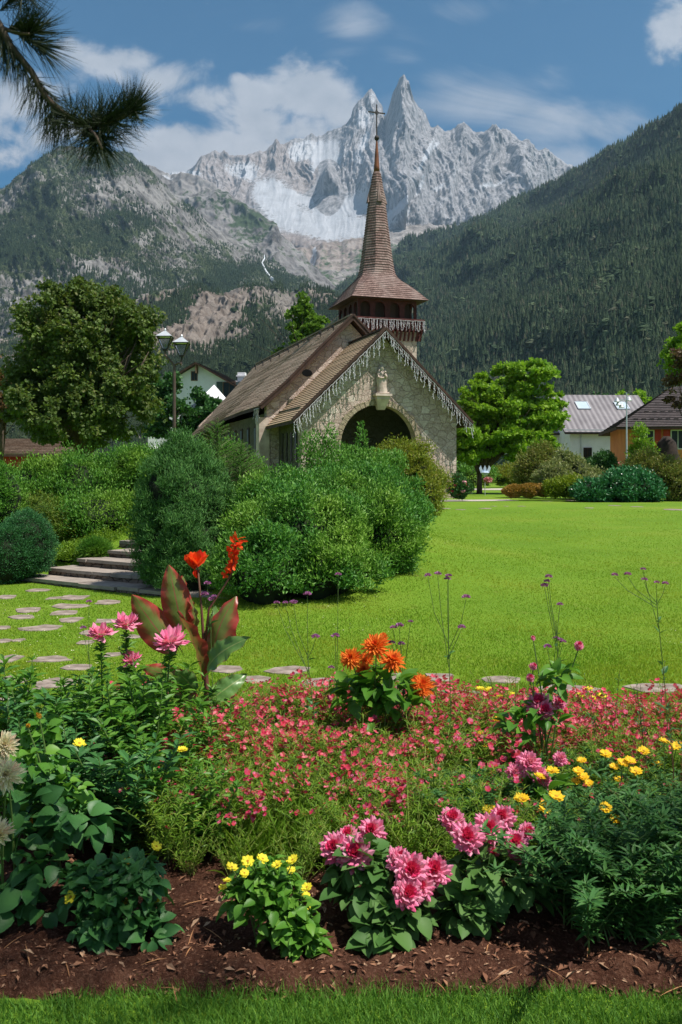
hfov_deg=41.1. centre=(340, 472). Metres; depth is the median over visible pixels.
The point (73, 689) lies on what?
leafy plant
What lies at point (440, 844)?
grassy tuft
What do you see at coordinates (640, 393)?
broadleaf tree
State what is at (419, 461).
golden shrub
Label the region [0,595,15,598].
stepping stone
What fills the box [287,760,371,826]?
green clump
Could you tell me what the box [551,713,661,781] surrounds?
red flower clump
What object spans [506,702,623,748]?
red flower clump
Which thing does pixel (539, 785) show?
lacy plant
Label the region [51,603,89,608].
stepping stone
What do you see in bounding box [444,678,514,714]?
red flower clump
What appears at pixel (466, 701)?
red flower clump
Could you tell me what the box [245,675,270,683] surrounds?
stepping stone
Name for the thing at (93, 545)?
fescue tuft
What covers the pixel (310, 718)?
green clump
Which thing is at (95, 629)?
spider flower
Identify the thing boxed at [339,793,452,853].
grassy tuft
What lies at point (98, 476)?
hedge
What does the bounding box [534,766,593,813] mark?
yellow daisy plant
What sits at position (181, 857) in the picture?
green clump
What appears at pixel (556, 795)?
yellow daisy plant
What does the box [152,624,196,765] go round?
spider flower
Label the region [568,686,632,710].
red flower clump
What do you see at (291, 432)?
window
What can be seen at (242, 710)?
red flower clump
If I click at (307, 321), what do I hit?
ash tree
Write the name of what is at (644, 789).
red flower clump
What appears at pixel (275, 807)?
green clump
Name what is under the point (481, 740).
red flower clump
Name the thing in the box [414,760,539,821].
red flower clump
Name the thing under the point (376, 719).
red flower clump
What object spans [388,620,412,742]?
verbena
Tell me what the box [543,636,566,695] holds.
verbena
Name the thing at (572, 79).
sky
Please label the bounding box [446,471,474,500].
rose bush
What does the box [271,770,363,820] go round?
grassy tuft
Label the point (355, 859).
dahlia plant
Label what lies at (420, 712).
red flower clump
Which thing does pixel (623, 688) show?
red flower clump
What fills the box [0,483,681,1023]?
ground
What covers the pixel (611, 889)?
lacy plant
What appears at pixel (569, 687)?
stepping stone
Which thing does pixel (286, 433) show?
window
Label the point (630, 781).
lacy plant
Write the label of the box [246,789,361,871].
grassy tuft
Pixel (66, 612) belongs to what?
stepping stone
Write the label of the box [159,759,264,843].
green clump
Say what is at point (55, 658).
stepping stone
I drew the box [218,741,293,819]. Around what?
green clump
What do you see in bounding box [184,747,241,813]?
leafy plant
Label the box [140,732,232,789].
red flower clump
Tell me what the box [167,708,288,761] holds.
red flower clump
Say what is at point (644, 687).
stepping stone
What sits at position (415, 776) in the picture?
red flower clump
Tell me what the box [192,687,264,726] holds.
green clump
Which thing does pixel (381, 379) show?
statue
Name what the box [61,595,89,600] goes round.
stepping stone
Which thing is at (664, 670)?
verbena
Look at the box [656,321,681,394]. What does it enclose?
garden tree
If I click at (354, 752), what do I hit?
red flower clump
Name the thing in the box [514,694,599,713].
red flower clump
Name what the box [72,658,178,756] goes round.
leafy plant
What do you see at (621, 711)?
red flower clump
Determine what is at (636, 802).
lacy plant
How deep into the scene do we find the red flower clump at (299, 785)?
3.94 m
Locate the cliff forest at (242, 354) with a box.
[0,279,339,456]
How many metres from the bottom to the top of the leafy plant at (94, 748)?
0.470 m
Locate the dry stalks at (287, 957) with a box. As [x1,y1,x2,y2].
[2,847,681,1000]
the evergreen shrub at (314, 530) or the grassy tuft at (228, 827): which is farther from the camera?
the evergreen shrub at (314, 530)
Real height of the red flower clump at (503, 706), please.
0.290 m
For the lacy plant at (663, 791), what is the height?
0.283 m
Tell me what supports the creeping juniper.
on the ground at (484, 501)
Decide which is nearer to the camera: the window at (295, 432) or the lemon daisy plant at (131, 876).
the lemon daisy plant at (131, 876)
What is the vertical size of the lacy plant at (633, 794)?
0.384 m
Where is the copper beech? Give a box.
[0,354,16,459]
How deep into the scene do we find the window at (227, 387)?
81.70 m
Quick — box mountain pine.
[122,424,240,596]
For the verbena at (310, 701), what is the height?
1.004 m
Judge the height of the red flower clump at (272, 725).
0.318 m
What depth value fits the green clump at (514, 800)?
3.71 m
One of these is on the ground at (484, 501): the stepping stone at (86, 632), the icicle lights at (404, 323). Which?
the stepping stone at (86, 632)
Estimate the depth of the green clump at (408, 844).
3.58 m
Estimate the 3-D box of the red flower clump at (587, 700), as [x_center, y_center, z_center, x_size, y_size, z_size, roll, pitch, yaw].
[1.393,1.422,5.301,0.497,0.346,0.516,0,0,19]
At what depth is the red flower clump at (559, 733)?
4.66 m
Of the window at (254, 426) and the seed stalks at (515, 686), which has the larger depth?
the window at (254, 426)
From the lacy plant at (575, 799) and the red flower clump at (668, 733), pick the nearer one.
the lacy plant at (575, 799)
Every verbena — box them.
[80,600,95,688]
[201,581,217,706]
[274,591,319,753]
[328,572,340,726]
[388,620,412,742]
[424,571,470,761]
[540,574,567,734]
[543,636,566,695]
[611,567,681,732]
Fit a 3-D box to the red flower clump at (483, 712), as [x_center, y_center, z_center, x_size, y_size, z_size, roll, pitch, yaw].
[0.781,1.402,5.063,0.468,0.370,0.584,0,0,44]
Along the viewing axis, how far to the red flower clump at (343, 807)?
3.88 m
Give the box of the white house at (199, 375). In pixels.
[148,362,245,447]
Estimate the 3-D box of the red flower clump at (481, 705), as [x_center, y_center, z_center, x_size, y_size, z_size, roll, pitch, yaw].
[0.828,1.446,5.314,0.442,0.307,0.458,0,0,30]
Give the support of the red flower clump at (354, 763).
on the flower bed soil
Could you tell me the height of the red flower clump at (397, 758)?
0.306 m
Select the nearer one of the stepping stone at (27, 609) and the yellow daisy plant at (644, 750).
the yellow daisy plant at (644, 750)
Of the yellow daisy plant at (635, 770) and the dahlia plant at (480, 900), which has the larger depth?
the yellow daisy plant at (635, 770)
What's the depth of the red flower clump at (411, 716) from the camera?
4.76 m
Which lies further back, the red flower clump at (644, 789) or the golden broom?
the golden broom
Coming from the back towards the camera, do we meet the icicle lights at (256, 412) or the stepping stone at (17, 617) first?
the icicle lights at (256, 412)
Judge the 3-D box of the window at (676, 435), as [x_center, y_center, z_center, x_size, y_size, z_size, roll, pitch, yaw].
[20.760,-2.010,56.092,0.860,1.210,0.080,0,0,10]
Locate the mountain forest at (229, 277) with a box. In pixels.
[0,145,335,337]
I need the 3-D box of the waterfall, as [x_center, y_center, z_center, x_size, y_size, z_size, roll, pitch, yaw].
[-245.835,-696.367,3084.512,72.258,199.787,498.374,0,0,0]
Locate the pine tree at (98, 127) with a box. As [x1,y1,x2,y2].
[0,0,165,184]
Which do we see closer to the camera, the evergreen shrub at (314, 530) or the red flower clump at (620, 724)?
the red flower clump at (620, 724)
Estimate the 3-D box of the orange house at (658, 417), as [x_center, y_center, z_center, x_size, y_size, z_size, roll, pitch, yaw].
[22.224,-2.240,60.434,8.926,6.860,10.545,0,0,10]
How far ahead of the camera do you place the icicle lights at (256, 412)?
43.15 m
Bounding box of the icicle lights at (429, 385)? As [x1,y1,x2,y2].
[387,332,473,436]
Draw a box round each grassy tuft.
[191,798,240,856]
[209,801,306,876]
[230,773,297,831]
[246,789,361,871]
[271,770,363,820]
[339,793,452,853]
[400,800,508,854]
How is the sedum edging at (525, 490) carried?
on the ground at (484, 501)
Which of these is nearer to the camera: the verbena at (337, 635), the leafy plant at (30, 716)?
the leafy plant at (30, 716)
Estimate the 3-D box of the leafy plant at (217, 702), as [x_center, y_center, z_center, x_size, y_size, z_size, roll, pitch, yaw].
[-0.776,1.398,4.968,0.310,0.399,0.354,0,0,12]
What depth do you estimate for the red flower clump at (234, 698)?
5.17 m
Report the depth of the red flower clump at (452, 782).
4.03 m
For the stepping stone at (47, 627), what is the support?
on the ground at (484, 501)
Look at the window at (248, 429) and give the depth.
46.97 m
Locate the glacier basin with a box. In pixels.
[296,223,457,285]
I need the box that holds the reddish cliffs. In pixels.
[0,286,336,446]
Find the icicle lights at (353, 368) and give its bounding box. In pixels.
[293,332,385,436]
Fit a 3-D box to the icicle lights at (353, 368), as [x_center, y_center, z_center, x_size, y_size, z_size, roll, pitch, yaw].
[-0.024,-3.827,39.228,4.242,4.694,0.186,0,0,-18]
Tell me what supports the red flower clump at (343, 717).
on the flower bed soil
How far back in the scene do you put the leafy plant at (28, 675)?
4.65 m
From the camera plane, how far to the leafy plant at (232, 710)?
4.77 m
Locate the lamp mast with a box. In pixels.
[614,392,631,458]
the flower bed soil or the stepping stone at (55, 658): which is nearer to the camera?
the flower bed soil
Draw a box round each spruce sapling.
[193,418,265,488]
[222,441,273,489]
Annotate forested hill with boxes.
[336,111,681,390]
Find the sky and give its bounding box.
[0,0,681,187]
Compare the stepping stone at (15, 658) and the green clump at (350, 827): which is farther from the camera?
the stepping stone at (15, 658)
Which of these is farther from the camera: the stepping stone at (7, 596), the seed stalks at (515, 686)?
the stepping stone at (7, 596)
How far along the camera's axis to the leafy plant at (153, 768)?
3.83 m
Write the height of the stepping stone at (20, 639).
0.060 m
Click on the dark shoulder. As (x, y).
(232, 217)
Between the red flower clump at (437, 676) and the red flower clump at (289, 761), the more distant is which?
the red flower clump at (437, 676)
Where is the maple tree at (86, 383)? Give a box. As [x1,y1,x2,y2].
[0,275,173,460]
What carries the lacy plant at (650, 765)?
on the flower bed soil
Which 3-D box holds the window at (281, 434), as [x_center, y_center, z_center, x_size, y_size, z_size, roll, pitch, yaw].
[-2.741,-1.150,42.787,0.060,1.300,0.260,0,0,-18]
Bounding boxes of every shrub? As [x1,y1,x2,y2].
[0,460,30,525]
[200,455,436,604]
[373,432,456,515]
[492,460,518,486]
[507,438,561,484]
[529,443,607,483]
[541,471,583,498]
[618,440,681,500]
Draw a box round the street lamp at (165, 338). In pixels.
[156,328,189,429]
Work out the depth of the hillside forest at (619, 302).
1197.38 m
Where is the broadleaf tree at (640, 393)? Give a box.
[615,388,651,403]
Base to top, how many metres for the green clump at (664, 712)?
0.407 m
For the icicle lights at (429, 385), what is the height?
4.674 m
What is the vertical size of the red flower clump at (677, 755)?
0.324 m
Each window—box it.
[191,371,197,380]
[223,382,235,397]
[240,429,242,440]
[247,428,249,457]
[254,426,255,461]
[281,434,282,461]
[286,433,287,460]
[290,432,291,460]
[295,432,296,459]
[583,448,591,458]
[641,430,653,444]
[670,430,681,448]
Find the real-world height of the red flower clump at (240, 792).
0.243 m
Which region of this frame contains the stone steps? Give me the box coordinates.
[20,540,231,597]
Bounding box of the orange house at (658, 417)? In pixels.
[598,387,681,462]
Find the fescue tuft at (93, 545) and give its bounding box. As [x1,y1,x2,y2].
[74,532,117,560]
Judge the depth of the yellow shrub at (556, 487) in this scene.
37.23 m
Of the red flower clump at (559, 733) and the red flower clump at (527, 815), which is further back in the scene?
the red flower clump at (559, 733)
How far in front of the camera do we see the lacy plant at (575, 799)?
3.70 m
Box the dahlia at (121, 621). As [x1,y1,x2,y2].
[112,611,145,715]
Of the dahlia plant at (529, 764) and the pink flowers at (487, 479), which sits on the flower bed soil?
the dahlia plant at (529, 764)
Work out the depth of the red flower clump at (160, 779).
3.98 m
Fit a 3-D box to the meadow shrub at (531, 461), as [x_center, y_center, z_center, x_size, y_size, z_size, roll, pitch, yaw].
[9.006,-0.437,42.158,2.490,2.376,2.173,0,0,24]
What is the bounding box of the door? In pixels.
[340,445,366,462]
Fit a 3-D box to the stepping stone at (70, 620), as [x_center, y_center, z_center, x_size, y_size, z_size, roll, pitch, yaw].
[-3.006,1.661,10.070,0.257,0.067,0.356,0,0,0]
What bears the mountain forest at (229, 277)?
on the rocky mountain
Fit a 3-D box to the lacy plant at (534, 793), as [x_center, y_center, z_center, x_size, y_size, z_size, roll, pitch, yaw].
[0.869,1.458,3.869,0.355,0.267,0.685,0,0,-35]
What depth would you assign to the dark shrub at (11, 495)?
14.36 m
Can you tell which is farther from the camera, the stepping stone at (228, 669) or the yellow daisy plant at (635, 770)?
the stepping stone at (228, 669)
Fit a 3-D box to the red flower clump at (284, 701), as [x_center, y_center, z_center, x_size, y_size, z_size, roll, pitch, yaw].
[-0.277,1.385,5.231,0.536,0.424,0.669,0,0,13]
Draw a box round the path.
[444,499,517,500]
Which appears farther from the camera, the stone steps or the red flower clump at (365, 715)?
the stone steps
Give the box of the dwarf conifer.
[0,506,62,583]
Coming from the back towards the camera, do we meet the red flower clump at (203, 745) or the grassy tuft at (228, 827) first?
the red flower clump at (203, 745)
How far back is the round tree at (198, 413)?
66.83 m
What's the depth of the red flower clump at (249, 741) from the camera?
4.46 m
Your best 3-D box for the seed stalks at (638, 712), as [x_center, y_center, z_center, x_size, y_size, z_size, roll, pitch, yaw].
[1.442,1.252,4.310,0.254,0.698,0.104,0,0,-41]
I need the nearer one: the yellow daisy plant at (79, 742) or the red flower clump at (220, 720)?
the yellow daisy plant at (79, 742)
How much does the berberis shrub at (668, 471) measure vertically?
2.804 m
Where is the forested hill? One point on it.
(661, 182)
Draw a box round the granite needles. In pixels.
[169,74,572,248]
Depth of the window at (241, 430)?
48.59 m
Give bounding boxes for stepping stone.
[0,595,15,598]
[0,626,10,629]
[0,639,12,642]
[0,654,24,662]
[7,615,34,619]
[12,638,24,641]
[16,607,40,612]
[17,624,62,631]
[25,588,50,591]
[27,655,70,662]
[35,677,77,688]
[46,596,61,599]
[50,610,77,614]
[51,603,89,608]
[59,617,83,622]
[60,664,91,670]
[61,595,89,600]
[76,640,94,644]
[79,630,89,634]
[95,599,119,604]
[95,619,115,623]
[103,652,120,656]
[124,634,140,638]
[210,665,242,673]
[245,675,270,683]
[263,666,310,674]
[299,677,330,686]
[425,673,453,681]
[481,676,519,683]
[538,685,601,692]
[622,683,681,692]
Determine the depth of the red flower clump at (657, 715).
5.02 m
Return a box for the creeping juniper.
[46,520,134,570]
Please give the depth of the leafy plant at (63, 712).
4.37 m
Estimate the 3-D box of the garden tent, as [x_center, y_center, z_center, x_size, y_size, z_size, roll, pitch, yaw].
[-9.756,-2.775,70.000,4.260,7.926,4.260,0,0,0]
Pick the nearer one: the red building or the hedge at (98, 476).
the hedge at (98, 476)
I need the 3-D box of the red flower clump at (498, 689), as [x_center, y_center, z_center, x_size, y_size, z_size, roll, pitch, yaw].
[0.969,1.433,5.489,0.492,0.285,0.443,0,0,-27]
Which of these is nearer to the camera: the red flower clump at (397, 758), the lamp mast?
the red flower clump at (397, 758)
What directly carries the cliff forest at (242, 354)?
on the reddish cliffs
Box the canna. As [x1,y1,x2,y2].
[131,532,250,716]
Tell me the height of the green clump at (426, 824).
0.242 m
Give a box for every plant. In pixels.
[0,654,72,746]
[0,679,73,765]
[0,730,122,932]
[0,739,57,840]
[9,705,97,871]
[12,752,92,861]
[14,696,80,729]
[18,742,108,814]
[23,719,110,815]
[25,709,148,796]
[27,678,74,722]
[28,674,123,754]
[44,691,124,758]
[49,676,100,712]
[52,666,139,728]
[57,840,184,953]
[69,732,195,857]
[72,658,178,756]
[73,738,187,837]
[87,678,170,711]
[88,672,212,793]
[94,683,147,708]
[98,701,192,768]
[111,735,198,852]
[117,660,222,723]
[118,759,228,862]
[144,696,218,754]
[156,713,240,779]
[163,756,244,861]
[167,700,217,744]
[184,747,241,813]
[200,698,246,730]
[201,725,250,772]
[209,696,225,716]
[216,851,333,961]
[319,815,438,934]
[324,632,435,754]
[345,845,453,957]
[411,761,514,858]
[412,758,503,791]
[430,803,554,940]
[454,764,542,808]
[466,786,538,829]
[473,752,568,797]
[476,686,605,713]
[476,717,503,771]
[477,794,681,953]
[483,790,564,858]
[483,813,681,949]
[483,815,658,920]
[490,635,583,765]
[494,750,574,822]
[496,778,584,847]
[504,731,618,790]
[520,797,681,933]
[532,785,621,836]
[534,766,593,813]
[534,768,681,920]
[542,783,681,853]
[560,773,655,811]
[562,773,665,820]
[564,790,673,828]
[577,749,642,799]
[583,790,681,906]
[594,791,676,836]
[597,759,681,807]
[600,773,681,811]
[600,801,620,826]
[604,753,668,783]
[614,737,681,789]
[615,767,678,787]
[617,785,681,832]
[651,739,681,778]
[651,769,681,797]
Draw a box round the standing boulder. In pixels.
[655,436,680,462]
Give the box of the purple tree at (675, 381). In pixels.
[658,347,681,415]
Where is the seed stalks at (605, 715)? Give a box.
[574,671,620,766]
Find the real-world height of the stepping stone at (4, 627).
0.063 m
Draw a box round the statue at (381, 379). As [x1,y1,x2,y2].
[376,365,388,393]
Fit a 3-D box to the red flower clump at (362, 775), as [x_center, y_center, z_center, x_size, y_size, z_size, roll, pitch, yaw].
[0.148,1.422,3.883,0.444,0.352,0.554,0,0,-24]
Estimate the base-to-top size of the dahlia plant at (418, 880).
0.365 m
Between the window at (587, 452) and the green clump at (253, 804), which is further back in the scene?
the window at (587, 452)
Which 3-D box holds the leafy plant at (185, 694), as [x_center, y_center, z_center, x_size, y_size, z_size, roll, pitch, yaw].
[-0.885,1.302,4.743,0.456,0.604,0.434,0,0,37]
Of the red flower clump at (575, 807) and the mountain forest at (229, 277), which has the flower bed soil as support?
the red flower clump at (575, 807)
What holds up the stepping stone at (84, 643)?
on the ground at (484, 501)
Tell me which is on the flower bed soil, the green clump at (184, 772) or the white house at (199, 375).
the green clump at (184, 772)
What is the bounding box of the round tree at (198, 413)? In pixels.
[135,370,222,445]
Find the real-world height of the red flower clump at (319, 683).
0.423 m
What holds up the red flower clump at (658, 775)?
on the flower bed soil
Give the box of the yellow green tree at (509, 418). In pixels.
[456,357,570,493]
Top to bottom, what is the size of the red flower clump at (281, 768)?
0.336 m
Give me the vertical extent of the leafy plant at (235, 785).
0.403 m
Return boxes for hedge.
[0,434,267,536]
[456,461,501,487]
[568,464,668,502]
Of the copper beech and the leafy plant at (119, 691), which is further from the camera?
the copper beech
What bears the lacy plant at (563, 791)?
on the flower bed soil
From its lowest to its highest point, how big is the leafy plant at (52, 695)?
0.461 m
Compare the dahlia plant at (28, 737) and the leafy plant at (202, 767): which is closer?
the dahlia plant at (28, 737)
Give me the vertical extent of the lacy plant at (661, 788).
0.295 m
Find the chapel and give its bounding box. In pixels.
[189,104,473,497]
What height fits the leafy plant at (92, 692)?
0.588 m
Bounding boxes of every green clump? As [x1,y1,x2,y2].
[135,755,230,829]
[142,807,221,875]
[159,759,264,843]
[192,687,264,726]
[202,679,270,715]
[207,772,296,853]
[208,816,281,875]
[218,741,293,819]
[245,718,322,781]
[258,789,327,857]
[261,787,313,840]
[268,810,346,882]
[281,679,352,758]
[282,711,406,787]
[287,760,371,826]
[291,762,372,800]
[305,794,359,848]
[312,807,403,858]
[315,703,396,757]
[333,759,467,859]
[345,784,414,829]
[361,708,475,780]
[394,696,490,768]
[397,744,464,822]
[399,799,474,853]
[411,775,528,857]
[414,801,482,860]
[438,792,538,862]
[439,760,497,805]
[444,754,506,779]
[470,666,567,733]
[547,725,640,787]
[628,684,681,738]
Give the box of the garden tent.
[182,385,224,434]
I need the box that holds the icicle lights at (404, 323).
[361,318,425,331]
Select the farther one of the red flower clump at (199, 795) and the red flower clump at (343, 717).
the red flower clump at (343, 717)
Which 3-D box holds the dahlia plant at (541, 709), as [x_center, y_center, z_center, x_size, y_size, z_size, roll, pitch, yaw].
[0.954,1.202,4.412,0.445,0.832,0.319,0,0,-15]
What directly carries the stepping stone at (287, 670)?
on the ground at (484, 501)
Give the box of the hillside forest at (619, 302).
[334,102,681,466]
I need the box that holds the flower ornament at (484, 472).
[479,466,490,475]
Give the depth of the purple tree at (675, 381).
38.20 m
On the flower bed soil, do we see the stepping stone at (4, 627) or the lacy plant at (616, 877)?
the lacy plant at (616, 877)
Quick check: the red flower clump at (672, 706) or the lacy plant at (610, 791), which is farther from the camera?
the red flower clump at (672, 706)
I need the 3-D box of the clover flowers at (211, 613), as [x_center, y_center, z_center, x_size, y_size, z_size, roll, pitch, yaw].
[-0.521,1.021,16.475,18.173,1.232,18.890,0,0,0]
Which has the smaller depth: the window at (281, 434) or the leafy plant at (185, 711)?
the leafy plant at (185, 711)
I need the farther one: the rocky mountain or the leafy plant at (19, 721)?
the rocky mountain
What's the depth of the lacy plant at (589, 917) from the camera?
3.10 m
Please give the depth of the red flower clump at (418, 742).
4.38 m
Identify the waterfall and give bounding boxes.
[262,255,273,280]
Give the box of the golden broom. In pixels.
[20,484,116,541]
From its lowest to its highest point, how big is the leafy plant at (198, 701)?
0.649 m
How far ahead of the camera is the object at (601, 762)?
4.31 m
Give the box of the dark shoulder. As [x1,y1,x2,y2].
[145,165,335,287]
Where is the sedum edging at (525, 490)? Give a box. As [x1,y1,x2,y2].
[501,482,549,497]
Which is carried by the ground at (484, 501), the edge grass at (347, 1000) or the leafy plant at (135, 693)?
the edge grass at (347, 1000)
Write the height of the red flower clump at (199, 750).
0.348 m
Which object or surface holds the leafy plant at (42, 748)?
on the flower bed soil
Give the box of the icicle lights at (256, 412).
[253,408,259,424]
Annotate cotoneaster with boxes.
[207,456,253,527]
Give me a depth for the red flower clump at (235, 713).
4.65 m
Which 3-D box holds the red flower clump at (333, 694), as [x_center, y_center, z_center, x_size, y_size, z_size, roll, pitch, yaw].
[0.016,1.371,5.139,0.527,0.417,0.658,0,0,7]
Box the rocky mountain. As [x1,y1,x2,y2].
[0,146,334,337]
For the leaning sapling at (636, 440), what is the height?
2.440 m
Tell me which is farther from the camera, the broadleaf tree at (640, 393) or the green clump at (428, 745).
the broadleaf tree at (640, 393)
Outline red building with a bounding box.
[3,439,93,469]
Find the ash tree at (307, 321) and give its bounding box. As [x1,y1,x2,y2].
[252,290,337,358]
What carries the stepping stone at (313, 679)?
on the ground at (484, 501)
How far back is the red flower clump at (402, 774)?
4.02 m
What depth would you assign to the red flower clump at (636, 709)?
4.91 m
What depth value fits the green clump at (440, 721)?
4.70 m
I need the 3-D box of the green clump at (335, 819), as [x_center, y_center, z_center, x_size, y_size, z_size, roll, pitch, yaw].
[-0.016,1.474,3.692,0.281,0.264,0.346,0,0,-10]
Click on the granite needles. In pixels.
(311, 189)
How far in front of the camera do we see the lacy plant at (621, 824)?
3.52 m
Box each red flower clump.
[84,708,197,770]
[92,774,180,853]
[103,739,171,776]
[104,764,197,800]
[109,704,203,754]
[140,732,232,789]
[143,703,264,748]
[153,766,229,841]
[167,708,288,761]
[169,727,226,767]
[175,728,310,787]
[182,766,259,792]
[189,695,297,765]
[197,681,270,714]
[200,695,260,724]
[204,762,289,842]
[208,778,281,812]
[210,698,273,729]
[216,726,298,777]
[224,680,287,719]
[235,746,328,780]
[237,677,311,708]
[238,693,297,748]
[238,715,338,766]
[242,710,313,757]
[244,671,325,723]
[244,751,376,826]
[247,701,337,747]
[249,686,357,729]
[249,742,340,799]
[250,721,367,782]
[253,667,349,732]
[274,777,395,868]
[292,766,369,812]
[298,667,361,736]
[298,715,439,781]
[298,772,392,828]
[299,713,385,775]
[309,784,414,833]
[315,695,428,762]
[318,749,415,816]
[318,749,439,794]
[341,702,415,730]
[344,705,461,746]
[347,738,443,780]
[351,755,425,825]
[358,729,469,778]
[364,704,444,745]
[366,762,481,843]
[370,762,435,797]
[373,717,440,766]
[376,674,473,717]
[394,687,480,737]
[406,706,478,771]
[407,769,496,802]
[412,708,521,778]
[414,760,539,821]
[416,684,509,752]
[429,673,489,709]
[435,687,508,760]
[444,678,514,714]
[454,690,505,725]
[457,684,517,711]
[458,704,512,762]
[461,797,580,849]
[463,716,511,773]
[465,684,589,722]
[468,721,570,763]
[471,757,526,788]
[482,762,546,804]
[483,710,577,743]
[484,723,574,768]
[488,689,576,732]
[494,755,576,789]
[494,788,551,821]
[496,686,573,706]
[500,714,624,772]
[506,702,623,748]
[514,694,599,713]
[520,686,556,694]
[526,730,604,771]
[527,730,629,802]
[528,792,606,838]
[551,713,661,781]
[563,770,630,796]
[567,686,622,717]
[567,706,631,756]
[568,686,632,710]
[570,689,631,744]
[574,768,646,794]
[577,708,672,745]
[578,696,681,734]
[579,730,669,786]
[580,703,669,754]
[591,783,670,802]
[607,693,681,736]
[616,677,681,730]
[617,687,654,706]
[622,730,681,783]
[625,730,678,771]
[626,726,681,755]
[637,762,681,797]
[647,692,681,720]
[648,777,681,803]
[658,710,681,740]
[665,683,681,701]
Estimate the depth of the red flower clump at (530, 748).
4.54 m
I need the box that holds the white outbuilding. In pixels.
[546,395,643,458]
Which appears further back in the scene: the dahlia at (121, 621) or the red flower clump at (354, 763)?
the dahlia at (121, 621)
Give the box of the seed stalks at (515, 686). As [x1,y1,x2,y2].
[487,675,530,766]
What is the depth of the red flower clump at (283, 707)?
5.02 m
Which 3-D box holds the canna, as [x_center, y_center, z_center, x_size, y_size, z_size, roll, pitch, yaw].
[-0.789,0.862,4.859,0.648,1.094,0.359,0,0,0]
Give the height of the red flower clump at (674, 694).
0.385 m
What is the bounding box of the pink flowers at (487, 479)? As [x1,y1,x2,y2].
[483,476,492,482]
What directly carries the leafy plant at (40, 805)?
on the flower bed soil
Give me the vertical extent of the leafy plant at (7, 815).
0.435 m
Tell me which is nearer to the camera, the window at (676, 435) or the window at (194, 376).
the window at (676, 435)
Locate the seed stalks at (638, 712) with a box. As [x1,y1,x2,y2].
[631,661,665,779]
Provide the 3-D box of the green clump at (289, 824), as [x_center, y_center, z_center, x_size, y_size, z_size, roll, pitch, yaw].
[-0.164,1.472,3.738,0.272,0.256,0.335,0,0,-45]
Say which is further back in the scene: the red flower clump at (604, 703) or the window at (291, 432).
the window at (291, 432)
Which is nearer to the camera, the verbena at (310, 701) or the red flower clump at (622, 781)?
the red flower clump at (622, 781)
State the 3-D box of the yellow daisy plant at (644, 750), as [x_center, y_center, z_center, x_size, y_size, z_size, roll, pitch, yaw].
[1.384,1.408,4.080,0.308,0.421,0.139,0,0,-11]
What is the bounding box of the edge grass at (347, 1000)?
[0,969,681,1023]
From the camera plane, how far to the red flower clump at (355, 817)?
3.69 m
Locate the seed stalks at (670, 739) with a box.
[664,703,681,787]
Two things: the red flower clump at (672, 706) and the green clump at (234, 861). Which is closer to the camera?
the green clump at (234, 861)
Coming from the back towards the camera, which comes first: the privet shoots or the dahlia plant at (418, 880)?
the privet shoots
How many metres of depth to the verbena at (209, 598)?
4.90 m
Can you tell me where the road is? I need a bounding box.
[474,488,501,489]
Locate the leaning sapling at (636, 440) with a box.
[623,421,660,464]
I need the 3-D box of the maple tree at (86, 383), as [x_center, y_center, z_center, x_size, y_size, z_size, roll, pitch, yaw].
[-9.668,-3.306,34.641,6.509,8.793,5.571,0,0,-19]
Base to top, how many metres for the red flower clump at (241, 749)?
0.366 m
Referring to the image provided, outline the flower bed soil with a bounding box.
[0,718,681,999]
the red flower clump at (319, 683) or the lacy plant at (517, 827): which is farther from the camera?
the red flower clump at (319, 683)
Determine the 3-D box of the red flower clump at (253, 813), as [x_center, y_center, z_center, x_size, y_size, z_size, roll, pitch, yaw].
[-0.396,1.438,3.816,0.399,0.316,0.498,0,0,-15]
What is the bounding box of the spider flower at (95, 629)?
[85,622,117,733]
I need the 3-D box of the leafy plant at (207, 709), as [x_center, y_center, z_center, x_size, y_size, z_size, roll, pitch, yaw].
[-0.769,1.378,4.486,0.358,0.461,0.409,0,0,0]
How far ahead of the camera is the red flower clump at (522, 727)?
4.78 m
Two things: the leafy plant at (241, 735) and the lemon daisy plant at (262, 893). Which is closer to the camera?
the lemon daisy plant at (262, 893)
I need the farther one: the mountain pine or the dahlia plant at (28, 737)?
the mountain pine
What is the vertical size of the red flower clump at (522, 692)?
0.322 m
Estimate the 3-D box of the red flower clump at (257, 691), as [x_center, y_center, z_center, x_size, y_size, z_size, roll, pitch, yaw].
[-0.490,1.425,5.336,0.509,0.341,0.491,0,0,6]
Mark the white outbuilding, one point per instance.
(592, 417)
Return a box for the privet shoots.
[294,420,408,475]
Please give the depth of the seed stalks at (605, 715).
4.42 m
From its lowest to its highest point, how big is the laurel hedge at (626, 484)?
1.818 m
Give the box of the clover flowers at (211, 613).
[3,534,675,679]

